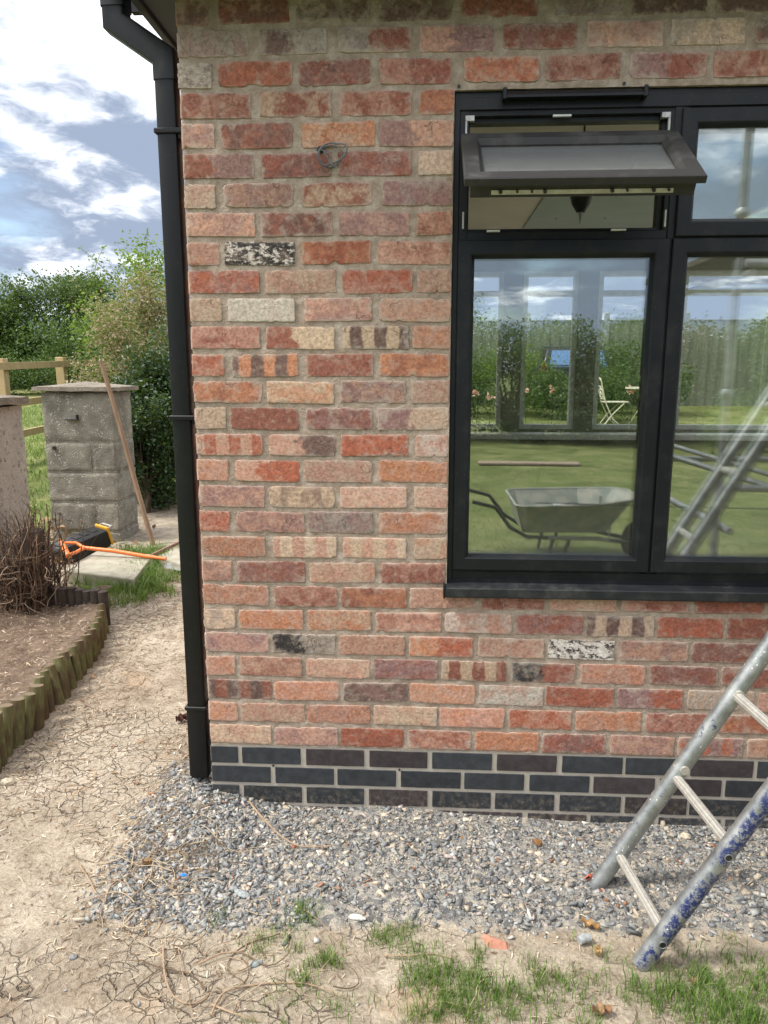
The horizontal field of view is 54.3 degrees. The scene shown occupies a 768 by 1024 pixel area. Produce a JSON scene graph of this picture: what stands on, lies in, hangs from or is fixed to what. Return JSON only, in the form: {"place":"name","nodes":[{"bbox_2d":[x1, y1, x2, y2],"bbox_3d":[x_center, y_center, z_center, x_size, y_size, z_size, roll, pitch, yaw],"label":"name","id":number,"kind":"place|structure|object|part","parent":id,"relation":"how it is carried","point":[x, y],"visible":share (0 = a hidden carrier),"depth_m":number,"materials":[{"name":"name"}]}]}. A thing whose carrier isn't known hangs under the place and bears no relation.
{"place":"outdoors","nodes":[
{"label":"outdoors","id":0,"kind":"place"},
{"bbox_2d":[22,404,50,516],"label":"field grass","id":1,"kind":"structure","parent":0,"point":[36,439],"depth_m":11.26,"materials":[{"name":"plant"}]},
{"bbox_2d":[0,585,112,704],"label":"bed soil","id":2,"kind":"structure","parent":0,"point":[26,649],"depth_m":4.10,"materials":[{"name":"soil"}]},
{"bbox_2d":[21,527,51,606],"bbox_3d":[-2.216,0.356,4.700,0.218,0.576,0.248,4,12,20],"label":"tree stump","id":3,"kind":"object","parent":2,"relation":"on","point":[26,545],"visible":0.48,"depth_m":4.64,"materials":[{"name":"brown plant"}]},
{"bbox_2d":[0,496,98,620],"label":"dead ivy stems","id":4,"kind":"object","parent":2,"relation":"on","point":[14,594],"visible":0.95,"depth_m":4.54,"materials":[{"name":"plant"}]},
{"bbox_2d":[62,561,180,609],"bbox_3d":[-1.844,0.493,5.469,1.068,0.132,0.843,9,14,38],"label":"long grass","id":5,"kind":"structure","parent":0,"point":[146,580],"depth_m":5.36,"materials":[{"name":"plant"}]},
{"bbox_2d":[110,538,178,568],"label":"long grass","id":6,"kind":"structure","parent":0,"point":[158,546],"depth_m":6.32,"materials":[{"name":"plant"}]},
{"bbox_2d":[0,379,767,1023],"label":"ground","id":7,"kind":"structure","parent":0,"point":[124,995],"depth_m":2.20,"materials":[{"name":"soil"}]},
{"bbox_2d":[0,710,7,766],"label":"edging log","id":8,"kind":"object","parent":7,"relation":"on","point":[3,753],"visible":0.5,"depth_m":3.01,"materials":[{"name":"wood"}]},
{"bbox_2d":[0,703,13,757],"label":"edging log","id":9,"kind":"object","parent":7,"relation":"on","point":[7,709],"visible":0.7,"depth_m":3.08,"materials":[{"name":"wood"}]},
{"bbox_2d":[1,778,14,785],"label":"limestone","id":10,"kind":"object","parent":7,"relation":"on","point":[7,781],"visible":1,"depth_m":2.88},
{"bbox_2d":[0,395,30,597],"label":"rendered pillar","id":11,"kind":"structure","parent":7,"relation":"on","point":[14,489],"depth_m":4.88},
{"bbox_2d":[9,697,24,748],"bbox_3d":[-1.557,0.915,3.172,0.066,0.253,0.097,1,11,3],"label":"edging log","id":12,"kind":"object","parent":7,"relation":"on","point":[18,703],"visible":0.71,"depth_m":3.15,"materials":[{"name":"wood"}]},
{"bbox_2d":[0,350,47,394],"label":"undergrowth shrub","id":13,"kind":"object","parent":7,"relation":"on","point":[12,380],"visible":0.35,"depth_m":21.99,"materials":[{"name":"green plant"}]},
{"bbox_2d":[23,692,35,739],"bbox_3d":[-1.544,0.904,3.246,0.053,0.240,0.089,5,12,25],"label":"edging log","id":14,"kind":"object","parent":7,"relation":"on","point":[30,698],"visible":0.71,"depth_m":3.23,"materials":[{"name":"wood"}]},
{"bbox_2d":[0,300,60,385],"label":"hawthorn tree","id":15,"kind":"object","parent":7,"relation":"on","point":[14,349],"visible":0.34,"depth_m":24.68,"materials":[{"name":"green plant"}]},
{"bbox_2d":[29,684,43,730],"bbox_3d":[-1.542,0.889,3.320,0.065,0.246,0.098,1,11,3],"label":"edging log","id":16,"kind":"object","parent":7,"relation":"on","point":[38,689],"visible":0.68,"depth_m":3.30,"materials":[{"name":"wood"}]},
{"bbox_2d":[33,676,49,719],"bbox_3d":[-1.558,0.871,3.413,0.049,0.244,0.091,-7,13,-33],"label":"edging log","id":17,"kind":"object","parent":7,"relation":"on","point":[39,680],"visible":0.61,"depth_m":3.40,"materials":[{"name":"wood"}]},
{"bbox_2d":[40,670,55,712],"bbox_3d":[-1.557,0.858,3.476,0.041,0.248,0.093,-10,15,-43],"label":"edging log","id":18,"kind":"object","parent":7,"relation":"on","point":[50,697],"visible":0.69,"depth_m":3.46,"materials":[{"name":"wood"}]},
{"bbox_2d":[11,354,93,394],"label":"undergrowth shrub","id":19,"kind":"object","parent":7,"relation":"on","point":[48,381],"visible":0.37,"depth_m":22.05,"materials":[{"name":"green plant"}]},
{"bbox_2d":[44,664,65,704],"bbox_3d":[-1.565,0.846,3.570,0.121,0.237,0.054,7,13,33],"label":"edging log","id":20,"kind":"object","parent":7,"relation":"on","point":[58,696],"visible":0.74,"depth_m":3.55,"materials":[{"name":"wood"}]},
{"bbox_2d":[0,356,110,436],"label":"timber fence","id":21,"kind":"object","parent":7,"relation":"on","point":[61,364],"visible":0.27,"depth_m":10.85,"materials":[{"name":"wood"}]},
{"bbox_2d":[52,656,70,698],"bbox_3d":[-1.561,0.827,3.639,0.109,0.251,0.056,11,15,44],"label":"edging log","id":22,"kind":"object","parent":7,"relation":"on","point":[59,662],"visible":0.69,"depth_m":3.62,"materials":[{"name":"wood"}]},
{"bbox_2d":[58,651,77,689],"bbox_3d":[-1.571,0.813,3.734,0.114,0.238,0.052,8,13,36],"label":"edging log","id":23,"kind":"object","parent":7,"relation":"on","point":[71,675],"visible":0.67,"depth_m":3.72,"materials":[{"name":"wood"}]},
{"bbox_2d":[0,264,144,385],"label":"hawthorn tree","id":24,"kind":"object","parent":7,"relation":"on","point":[71,295],"visible":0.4,"depth_m":25.11,"materials":[{"name":"green plant"}]},
{"bbox_2d":[69,954,77,959],"bbox_3d":[-0.841,1.204,2.025,0.023,0.012,0.019,1,11,3],"label":"stone","id":25,"kind":"object","parent":7,"relation":"on","point":[73,957],"visible":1,"depth_m":2.02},
{"bbox_2d":[68,645,82,680],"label":"edging log","id":26,"kind":"object","parent":7,"relation":"on","point":[74,657],"visible":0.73,"depth_m":3.82,"materials":[{"name":"wood"}]},
{"bbox_2d":[40,353,113,385],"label":"undergrowth shrub","id":27,"kind":"object","parent":7,"relation":"on","point":[73,368],"visible":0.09,"depth_m":21.93,"materials":[{"name":"green plant"}]},
{"bbox_2d":[47,584,110,625],"bbox_3d":[-1.927,0.598,4.705,0.457,0.252,0.060,3,11,15],"label":"log roll","id":28,"kind":"object","parent":7,"relation":"on","point":[72,596],"visible":0.44,"depth_m":4.66,"materials":[{"name":"wood"}]},
{"bbox_2d":[74,640,86,675],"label":"edging log","id":29,"kind":"object","parent":7,"relation":"on","point":[81,649],"visible":0.66,"depth_m":3.89,"materials":[{"name":"wood"}]},
{"bbox_2d":[49,523,113,563],"bbox_3d":[-2.541,0.271,6.289,0.224,0.278,0.495,10,15,42],"label":"toolbox","id":30,"kind":"object","parent":7,"relation":"on","point":[103,539],"visible":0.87,"depth_m":6.26,"materials":[{"name":"black plastic"}]},
{"bbox_2d":[2,309,161,380],"bbox_3d":[-8.469,-5.137,23.559,5.746,2.766,4.110,1,11,3],"label":"hedge shrub","id":31,"kind":"object","parent":7,"relation":"on","point":[58,352],"visible":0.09,"depth_m":22.75,"materials":[{"name":"green plant"}]},
{"bbox_2d":[31,381,138,541],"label":"block pillar","id":32,"kind":"structure","parent":7,"relation":"on","point":[90,480],"depth_m":6.77,"materials":[{"name":"concrete"}]},
{"bbox_2d":[80,634,92,668],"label":"edging log","id":33,"kind":"object","parent":7,"relation":"on","point":[86,639],"visible":0.68,"depth_m":3.99,"materials":[{"name":"wood"}]},
{"bbox_2d":[77,862,103,901],"bbox_3d":[-0.906,1.143,2.310,0.008,0.019,0.261,-8,14,-38],"label":"dry root","id":34,"kind":"object","parent":7,"relation":"on","point":[82,869],"visible":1,"depth_m":2.33,"materials":[{"name":"beige plant"}]},
{"bbox_2d":[87,628,97,661],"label":"edging log","id":35,"kind":"object","parent":7,"relation":"on","point":[92,632],"visible":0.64,"depth_m":4.08,"materials":[{"name":"wood"}]},
{"bbox_2d":[32,512,155,587],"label":"leaf litter","id":36,"kind":"object","parent":7,"relation":"on","point":[135,541],"visible":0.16,"depth_m":6.67,"materials":[{"name":"plant"}]},
{"bbox_2d":[90,622,100,654],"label":"edging log","id":37,"kind":"object","parent":7,"relation":"on","point":[94,625],"visible":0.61,"depth_m":4.18,"materials":[{"name":"wood"}]},
{"bbox_2d":[94,617,103,648],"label":"edging log","id":38,"kind":"object","parent":7,"relation":"on","point":[98,619],"visible":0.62,"depth_m":4.27,"materials":[{"name":"wood"}]},
{"bbox_2d":[62,347,138,383],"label":"bramble bush","id":39,"kind":"object","parent":7,"relation":"on","point":[115,369],"visible":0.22,"depth_m":9.88,"materials":[{"name":"green plant"}]},
{"bbox_2d":[16,583,186,783],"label":"leaf litter","id":40,"kind":"object","parent":7,"relation":"on","point":[72,708],"visible":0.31,"depth_m":3.49,"materials":[{"name":"plant"}]},
{"bbox_2d":[96,610,106,639],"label":"edging log","id":41,"kind":"object","parent":7,"relation":"on","point":[100,613],"visible":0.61,"depth_m":4.39,"materials":[{"name":"wood"}]},
{"bbox_2d":[97,603,108,633],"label":"edging log","id":42,"kind":"object","parent":7,"relation":"on","point":[101,606],"visible":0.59,"depth_m":4.52,"materials":[{"name":"wood"}]},
{"bbox_2d":[63,551,153,590],"bbox_3d":[-2.068,0.454,5.764,0.630,0.115,0.840,1,11,3],"label":"paving slab","id":43,"kind":"object","parent":7,"relation":"on","point":[96,564],"depth_m":5.62,"materials":[{"name":"concrete"}]},
{"bbox_2d":[60,541,179,569],"bbox_3d":[-2.026,0.356,5.861,1.176,0.211,0.335,1,11,3],"label":"spade","id":44,"kind":"object","parent":43,"relation":"on","point":[134,554],"visible":0.81,"depth_m":5.91,"materials":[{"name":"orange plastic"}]},
{"bbox_2d":[71,262,168,411],"bbox_3d":[-3.468,-2.002,10.549,1.546,2.900,1.639,7,13,33],"label":"bramble bush","id":45,"kind":"object","parent":7,"relation":"on","point":[151,311],"visible":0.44,"depth_m":10.21,"materials":[{"name":"green plant"}]},
{"bbox_2d":[63,228,188,367],"bbox_3d":[-4.181,-3.140,13.307,2.621,3.659,2.009,1,11,3],"label":"young ash tree","id":46,"kind":"object","parent":7,"relation":"on","point":[146,261],"visible":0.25,"depth_m":12.90,"materials":[{"name":"green plant"}]},
{"bbox_2d":[99,361,154,544],"bbox_3d":[-2.264,-0.495,6.643,0.400,1.660,0.080,0,11,1],"label":"timber stick","id":47,"kind":"object","parent":7,"relation":"on","point":[129,460],"visible":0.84,"depth_m":6.64,"materials":[{"name":"wood"}]},
{"bbox_2d":[122,886,132,891],"bbox_3d":[-0.776,1.143,2.268,0.038,0.010,0.019,5,12,25],"label":"slate chip","id":48,"kind":"object","parent":7,"relation":"on","point":[124,888],"visible":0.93,"depth_m":2.27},
{"bbox_2d":[64,288,191,385],"bbox_3d":[-3.548,-2.331,11.984,2.957,2.710,2.120,1,11,3],"label":"hazel bush","id":49,"kind":"object","parent":7,"relation":"on","point":[93,347],"visible":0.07,"depth_m":11.63,"materials":[{"name":"green plant"}]},
{"bbox_2d":[104,835,166,902],"bbox_3d":[-0.783,1.119,2.364,0.042,0.023,0.325,4,12,20],"label":"dry root","id":50,"kind":"object","parent":7,"relation":"on","point":[130,875],"visible":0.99,"depth_m":2.32,"materials":[{"name":"brown plant"}]},
{"bbox_2d":[108,557,167,574],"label":"long grass","id":51,"kind":"structure","parent":7,"relation":"on","point":[153,563],"depth_m":5.81,"materials":[{"name":"plant"}]},
{"bbox_2d":[142,858,150,864],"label":"dry leaf","id":52,"kind":"object","parent":7,"relation":"on","point":[145,861],"visible":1,"depth_m":2.37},
{"bbox_2d":[96,337,198,512],"bbox_3d":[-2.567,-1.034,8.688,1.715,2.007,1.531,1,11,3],"label":"ivy hedge","id":53,"kind":"object","parent":7,"relation":"on","point":[147,379],"visible":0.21,"depth_m":8.45,"materials":[{"name":"green plant"}]},
{"bbox_2d":[123,318,198,495],"bbox_3d":[-2.339,-1.309,9.126,2.362,2.380,1.738,1,11,3],"label":"ivy hedge","id":54,"kind":"object","parent":7,"relation":"on","point":[153,330],"visible":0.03,"depth_m":8.67,"materials":[{"name":"green plant"}]},
{"bbox_2d":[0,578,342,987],"bbox_3d":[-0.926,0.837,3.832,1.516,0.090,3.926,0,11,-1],"label":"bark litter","id":55,"kind":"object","parent":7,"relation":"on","point":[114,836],"visible":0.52,"depth_m":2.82,"materials":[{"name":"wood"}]},
{"bbox_2d":[175,713,186,721],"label":"dry leaf","id":56,"kind":"object","parent":7,"relation":"on","point":[181,717],"visible":0.82,"depth_m":3.37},
{"bbox_2d":[160,547,202,571],"bbox_3d":[-1.603,0.383,6.199,0.460,0.090,0.731,4,12,20],"label":"paving slab","id":57,"kind":"object","parent":7,"relation":"on","point":[174,558],"depth_m":6.03,"materials":[{"name":"concrete"}]},
{"bbox_2d":[151,541,178,555],"bbox_3d":[-1.819,0.304,6.286,0.014,0.028,0.600,2,11,12],"label":"timber offcut","id":58,"kind":"object","parent":57,"relation":"on","point":[162,550],"visible":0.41,"depth_m":6.26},
{"bbox_2d":[177,944,192,1014],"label":"dry stalk","id":59,"kind":"object","parent":7,"relation":"on","point":[183,978],"visible":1,"depth_m":1.94,"materials":[{"name":"brown plant"}]},
{"bbox_2d":[162,945,210,1003],"bbox_3d":[-0.548,1.212,1.958,0.070,0.016,0.245,-10,15,-43],"label":"dry root","id":60,"kind":"object","parent":7,"relation":"on","point":[165,977],"visible":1,"depth_m":1.93,"materials":[{"name":"beige plant"}]},
{"bbox_2d":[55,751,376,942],"bbox_3d":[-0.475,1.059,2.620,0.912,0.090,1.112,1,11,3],"label":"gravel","id":61,"kind":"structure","parent":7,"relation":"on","point":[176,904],"depth_m":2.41,"materials":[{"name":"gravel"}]},
{"bbox_2d":[198,942,246,964],"bbox_3d":[-0.432,1.197,2.023,0.139,0.010,0.024,-7,13,-32],"label":"dry root","id":62,"kind":"object","parent":7,"relation":"on","point":[211,957],"visible":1,"depth_m":2.02,"materials":[{"name":"brown plant"}]},
{"bbox_2d":[210,1003,258,1021],"bbox_3d":[-0.370,1.230,1.840,0.137,0.015,0.015,4,12,20],"label":"dry root","id":63,"kind":"object","parent":7,"relation":"on","point":[221,1008],"visible":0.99,"depth_m":1.84,"materials":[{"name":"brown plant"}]},
{"bbox_2d":[234,889,249,897],"bbox_3d":[-0.428,1.148,2.253,0.028,0.015,0.056,-10,15,-43],"label":"grey stone","id":64,"kind":"object","parent":7,"relation":"on","point":[242,893],"visible":1,"depth_m":2.25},
{"bbox_2d":[248,960,262,967],"bbox_3d":[-0.343,1.205,2.000,0.038,0.011,0.022,-3,11,-14],"label":"flat stone","id":65,"kind":"object","parent":7,"relation":"on","point":[255,963],"visible":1,"depth_m":2.00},
{"bbox_2d":[210,982,348,1015],"bbox_3d":[-0.264,1.221,1.901,0.342,0.015,0.086,-2,11,-8],"label":"dry stalk","id":66,"kind":"object","parent":7,"relation":"on","point":[230,989],"visible":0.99,"depth_m":1.92,"materials":[{"name":"beige plant"}]},
{"bbox_2d":[304,909,344,947],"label":"dry stalk","id":67,"kind":"object","parent":7,"relation":"on","point":[325,926],"visible":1,"depth_m":2.11,"materials":[{"name":"beige plant"}]},
{"bbox_2d":[24,587,636,1023],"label":"dry roots","id":68,"kind":"object","parent":7,"relation":"on","point":[152,865],"visible":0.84,"depth_m":2.29,"materials":[{"name":"plant"}]},
{"bbox_2d":[348,914,365,920],"bbox_3d":[-0.078,1.171,2.166,0.052,0.013,0.023,2,11,9],"label":"white stone","id":69,"kind":"object","parent":7,"relation":"on","point":[357,917],"visible":1,"depth_m":2.16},
{"bbox_2d":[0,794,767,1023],"bbox_3d":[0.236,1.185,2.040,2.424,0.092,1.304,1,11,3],"label":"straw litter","id":70,"kind":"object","parent":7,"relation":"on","point":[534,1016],"visible":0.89,"depth_m":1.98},
{"bbox_2d":[6,622,767,1023],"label":"loose stones","id":71,"kind":"object","parent":7,"relation":"on","point":[290,916],"visible":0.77,"depth_m":2.15,"materials":[{"name":"stone"}]},
{"bbox_2d":[384,953,450,957],"bbox_3d":[0.091,1.200,2.027,0.183,0.014,0.021,1,11,3],"label":"dry root","id":72,"kind":"object","parent":7,"relation":"on","point":[415,955],"visible":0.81,"depth_m":2.02,"materials":[{"name":"brown plant"}]},
{"bbox_2d":[100,0,767,827],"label":"brick extension","id":73,"kind":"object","parent":7,"relation":"on","point":[406,582],"visible":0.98,"depth_m":2.49,"materials":[{"name":"red brick"}]},
{"bbox_2d":[317,142,347,168],"bbox_3d":[-0.155,-1.087,2.285,0.094,0.075,0.049,1,11,3],"label":"electric cable","id":74,"kind":"object","parent":73,"relation":"attached to","point":[337,162],"visible":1,"depth_m":2.27,"materials":[{"name":"grey plastic"}]},
{"bbox_2d":[570,125,591,223],"bbox_3d":[0.753,-1.296,2.839,0.156,0.385,0.156,1,11,3],"label":"pendant lamp","id":75,"kind":"object","parent":73,"relation":"hanging from","point":[580,204],"visible":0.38,"depth_m":2.84,"materials":[{"name":"black plastic"}]},
{"bbox_2d":[443,84,767,602],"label":"window frame","id":76,"kind":"structure","parent":73,"relation":"in","point":[645,573],"depth_m":2.36,"materials":[{"name":"black metal"}]},
{"bbox_2d":[432,1007,442,1015],"bbox_3d":[0.132,1.234,1.851,0.028,0.020,0.021,1,11,3],"label":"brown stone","id":77,"kind":"object","parent":7,"relation":"on","point":[441,1009],"visible":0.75,"depth_m":1.85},
{"bbox_2d":[419,994,495,1013],"bbox_3d":[0.186,1.226,1.864,0.206,0.012,0.028,-2,11,-11],"label":"dry root","id":78,"kind":"object","parent":7,"relation":"on","point":[430,1006],"visible":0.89,"depth_m":1.86,"materials":[{"name":"brown plant"}]},
{"bbox_2d":[472,390,479,423],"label":"rose flower","id":79,"kind":"object","parent":7,"relation":"on","point":[475,392],"visible":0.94,"depth_m":14.41,"materials":[{"name":"pink plant"}]},
{"bbox_2d":[471,345,496,416],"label":"garden shrub","id":80,"kind":"object","parent":7,"relation":"on","point":[473,401],"visible":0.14,"depth_m":16.11,"materials":[{"name":"green plant"}]},
{"bbox_2d":[473,297,495,319],"bbox_3d":[0.947,-4.534,20.023,5.342,3.231,3.341,1,11,3],"label":"hedge tree","id":81,"kind":"object","parent":7,"relation":"on","point":[480,318],"depth_m":19.56,"materials":[{"name":"green plant"}]},
{"bbox_2d":[472,320,497,404],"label":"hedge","id":82,"kind":"object","parent":7,"relation":"on","point":[484,332],"visible":0.16,"depth_m":18.35,"materials":[{"name":"plant"}]},
{"bbox_2d":[208,889,767,1023],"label":"grass tufts","id":83,"kind":"object","parent":7,"relation":"on","point":[721,1011],"visible":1,"depth_m":1.92,"materials":[{"name":"plant"}]},
{"bbox_2d":[486,392,495,423],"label":"rose flower","id":84,"kind":"object","parent":7,"relation":"on","point":[488,398],"visible":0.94,"depth_m":14.42,"materials":[{"name":"pink plant"}]},
{"bbox_2d":[482,933,508,948],"bbox_3d":[0.304,1.185,2.063,0.080,0.024,0.031,6,12,28],"label":"broken brick","id":85,"kind":"object","parent":7,"relation":"on","point":[495,943],"visible":1,"depth_m":2.06,"materials":[{"name":"brick"}]},
{"bbox_2d":[472,339,565,414],"bbox_3d":[2.834,-2.927,16.506,2.458,1.737,2.039,1,11,3],"label":"garden shrub","id":86,"kind":"object","parent":7,"relation":"on","point":[488,368],"visible":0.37,"depth_m":16.16,"materials":[{"name":"green plant"}]},
{"bbox_2d":[525,388,528,423],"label":"rose flower","id":87,"kind":"object","parent":7,"relation":"on","point":[526,390],"visible":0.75,"depth_m":14.35,"materials":[{"name":"pink plant"}]},
{"bbox_2d":[549,385,554,423],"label":"rose flower","id":88,"kind":"object","parent":7,"relation":"on","point":[551,391],"visible":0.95,"depth_m":14.33,"materials":[{"name":"pink plant"}]},
{"bbox_2d":[524,311,604,405],"bbox_3d":[4.385,-3.701,18.364,1.912,2.360,0.140,1,11,3],"label":"fence panel","id":89,"kind":"object","parent":7,"relation":"on","point":[541,334],"visible":0.32,"depth_m":18.25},
{"bbox_2d":[532,345,617,407],"bbox_3d":[4.597,-3.485,19.271,1.840,1.500,4.180,1,11,3],"label":"parked car","id":90,"kind":"object","parent":7,"relation":"on","point":[563,353],"visible":0.12,"depth_m":17.38,"materials":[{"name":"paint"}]},
{"bbox_3d":[4.492,-3.556,17.361,1.320,0.380,0.240,1,11,3],"label":"rear window","id":91,"kind":"part","parent":90,"relation":"part of","materials":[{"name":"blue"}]},
{"bbox_2d":[524,359,639,420],"bbox_3d":[4.013,-2.544,15.454,2.477,1.471,2.195,1,11,3],"label":"garden shrub","id":92,"kind":"object","parent":7,"relation":"on","point":[610,384],"visible":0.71,"depth_m":15.33,"materials":[{"name":"green plant"}]},
{"bbox_2d":[576,933,591,944],"bbox_3d":[0.555,1.183,2.079,0.039,0.026,0.026,-4,12,-20],"label":"stone","id":93,"kind":"object","parent":7,"relation":"on","point":[582,938],"visible":1,"depth_m":2.07,"materials":[{"name":"stone"}]},
{"bbox_2d":[581,917,599,929],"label":"dry leaf","id":94,"kind":"object","parent":7,"relation":"on","point":[593,923],"visible":1,"depth_m":2.13,"materials":[{"name":"plant"}]},
{"bbox_2d":[594,944,602,955],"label":"dry leaf","id":95,"kind":"object","parent":7,"relation":"on","point":[598,949],"visible":1,"depth_m":2.04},
{"bbox_2d":[592,1001,611,1014],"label":"dry leaf","id":96,"kind":"object","parent":7,"relation":"on","point":[607,1008],"visible":0.98,"depth_m":1.84,"materials":[{"name":"plant"}]},
{"bbox_2d":[598,377,629,423],"bbox_3d":[4.435,-2.153,14.579,0.583,0.920,0.406,1,11,3],"label":"bistro chair","id":97,"kind":"object","parent":7,"relation":"on","point":[600,389],"visible":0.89,"depth_m":14.45,"materials":[{"name":"beige paint"}]},
{"bbox_2d":[603,311,642,405],"bbox_3d":[6.282,-3.681,18.259,1.912,2.360,0.140,1,11,3],"label":"fence panel","id":98,"kind":"object","parent":7,"relation":"on","point":[632,329],"visible":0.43,"depth_m":18.14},
{"bbox_2d":[626,385,635,422],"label":"rose flower","id":99,"kind":"object","parent":7,"relation":"on","point":[631,391],"visible":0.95,"depth_m":14.24,"materials":[{"name":"pink plant"}]},
{"bbox_2d":[625,387,638,423],"bbox_3d":[4.945,-2.023,14.371,0.640,0.736,0.640,1,11,3],"label":"bistro table","id":100,"kind":"object","parent":7,"relation":"on","point":[632,388],"visible":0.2,"depth_m":14.23,"materials":[{"name":"beige paint"}]},
{"bbox_2d":[598,329,705,415],"bbox_3d":[5.606,-2.989,16.288,2.835,1.939,1.973,1,11,3],"label":"garden shrub","id":101,"kind":"object","parent":7,"relation":"on","point":[633,361],"visible":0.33,"depth_m":16.25,"materials":[{"name":"green plant"}]},
{"bbox_2d":[583,631,767,971],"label":"trestle ladder","id":102,"kind":"object","parent":7,"relation":"on","point":[727,849],"visible":1,"depth_m":2.11,"materials":[{"name":"metal"}]},
{"bbox_2d":[680,832,690,839],"bbox_3d":[1.036,1.115,2.573,0.036,0.024,0.028,1,11,3],"label":"pale stone","id":103,"kind":"object","parent":7,"relation":"on","point":[685,835],"visible":1,"depth_m":2.57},
{"bbox_2d":[680,311,765,405],"bbox_3d":[8.179,-3.661,18.154,1.912,2.360,0.140,1,11,3],"label":"fence panel","id":104,"kind":"object","parent":7,"relation":"on","point":[726,355],"visible":0.84,"depth_m":18.13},
{"bbox_2d":[758,311,767,405],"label":"fence panel","id":105,"kind":"object","parent":7,"relation":"on","point":[763,395],"visible":0.69,"depth_m":18.11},
{"bbox_2d":[0,0,767,330],"label":"sky","id":106,"kind":"structure","parent":0,"point":[79,158],"materials":[{"name":"blue"}]},
{"bbox_2d":[62,787,767,948],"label":"gravel","id":107,"kind":"structure","parent":0,"point":[496,843],"depth_m":2.37,"materials":[{"name":"gravel"}]},
{"bbox_2d":[248,800,327,846],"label":"dry twig","id":108,"kind":"object","parent":107,"relation":"on","point":[264,819],"visible":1,"depth_m":2.53,"materials":[{"name":"wood"}]},
{"bbox_2d":[533,839,541,846],"bbox_3d":[0.517,1.111,2.518,0.024,0.024,0.031,-10,15,-43],"label":"rusty stone","id":109,"kind":"object","parent":107,"relation":"on","point":[538,842],"visible":1,"depth_m":2.51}
]}

